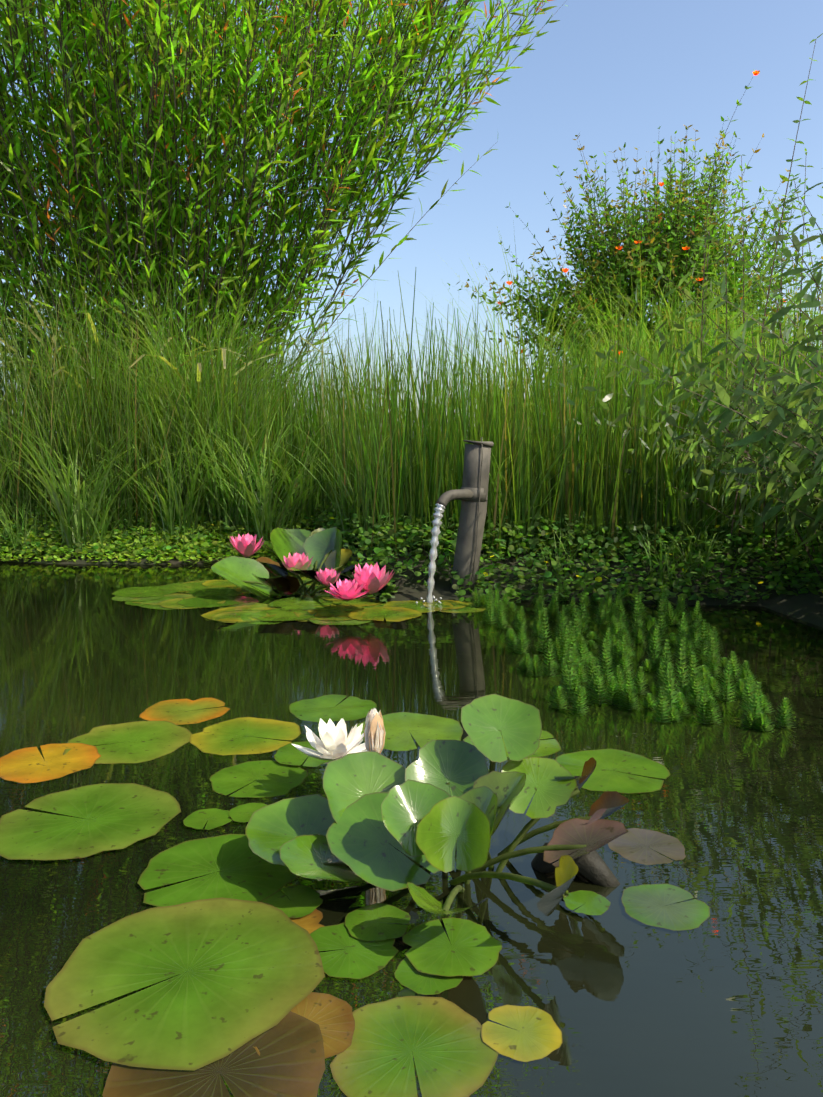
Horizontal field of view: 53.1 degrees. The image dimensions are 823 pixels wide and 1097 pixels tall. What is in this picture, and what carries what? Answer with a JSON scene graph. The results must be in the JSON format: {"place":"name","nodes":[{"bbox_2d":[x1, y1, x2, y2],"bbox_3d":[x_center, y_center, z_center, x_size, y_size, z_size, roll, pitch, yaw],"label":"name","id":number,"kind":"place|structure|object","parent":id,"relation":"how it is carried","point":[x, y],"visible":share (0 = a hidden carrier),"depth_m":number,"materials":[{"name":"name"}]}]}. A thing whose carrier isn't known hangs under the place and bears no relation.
{"place":"outdoors","nodes":[
{"label":"outdoors","id":0,"kind":"place"},
{"bbox_2d":[0,562,822,1096],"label":"pond water","id":1,"kind":"structure","parent":0,"point":[724,998],"depth_m":1.35,"materials":[{"name":"liquid"}]},
{"bbox_2d":[0,575,709,1096],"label":"floating lily pads","id":2,"kind":"object","parent":1,"relation":"on","point":[236,939],"visible":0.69,"depth_m":1.04,"materials":[{"name":"green plant"}]},
{"bbox_2d":[211,527,629,915],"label":"lily pads","id":3,"kind":"object","parent":1,"relation":"on","point":[366,812],"visible":0.94,"depth_m":1.19,"materials":[{"name":"green plant"}]},
{"bbox_2d":[415,503,445,602],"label":"water stream","id":4,"kind":"structure","parent":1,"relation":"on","point":[437,523],"depth_m":3.26,"materials":[{"name":"clear liquid"}]},
{"bbox_2d":[531,843,619,886],"bbox_3d":[0.235,0.470,1.203,0.156,0.090,0.050,5,9,36],"label":"rock","id":5,"kind":"object","parent":1,"relation":"on","point":[593,867],"visible":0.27,"depth_m":1.17,"materials":[{"name":"grey stone"}]},
{"bbox_2d":[472,578,795,731],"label":"aquatic plants","id":6,"kind":"object","parent":1,"relation":"on","point":[700,686],"visible":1,"depth_m":2.24,"materials":[{"name":"green plant"}]},
{"bbox_2d":[0,459,822,627],"bbox_3d":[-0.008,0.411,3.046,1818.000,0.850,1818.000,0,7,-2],"label":"ground","id":7,"kind":"structure","parent":0,"point":[807,607],"depth_m":3.52,"materials":[{"name":"soil"}]},
{"bbox_2d":[0,0,822,579],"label":"shrubs","id":8,"kind":"object","parent":7,"relation":"on","point":[774,418],"visible":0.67,"depth_m":5.23,"materials":[{"name":"green plant"}]},
{"bbox_2d":[0,217,822,589],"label":"reed bed plants","id":9,"kind":"object","parent":7,"relation":"on","point":[218,443],"visible":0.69,"depth_m":4.50,"materials":[{"name":"green plant"}]},
{"bbox_2d":[0,498,822,605],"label":"ground cover plants","id":10,"kind":"object","parent":7,"relation":"on","point":[139,544],"visible":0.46,"depth_m":3.62,"materials":[{"name":"green plant"}]},
{"bbox_2d":[436,437,493,594],"bbox_3d":[0.200,-0.097,3.385,0.285,0.715,0.145,-4,8,-29],"label":"spout post","id":11,"kind":"object","parent":7,"relation":"on","point":[471,494],"visible":0.98,"depth_m":3.36,"materials":[{"name":"metal"}]},
{"bbox_2d":[0,0,822,443],"label":"sky","id":12,"kind":"structure","parent":0,"point":[609,74],"materials":[{"name":"blue"}]},
{"bbox_2d":[228,533,607,916],"bbox_3d":[-0.200,0.219,2.571,0.626,0.248,3.283,-2,7,-15],"label":"lily","id":13,"kind":"object","parent":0,"point":[336,742],"depth_m":1.44,"materials":[{"name":"pink plant"}]}
]}

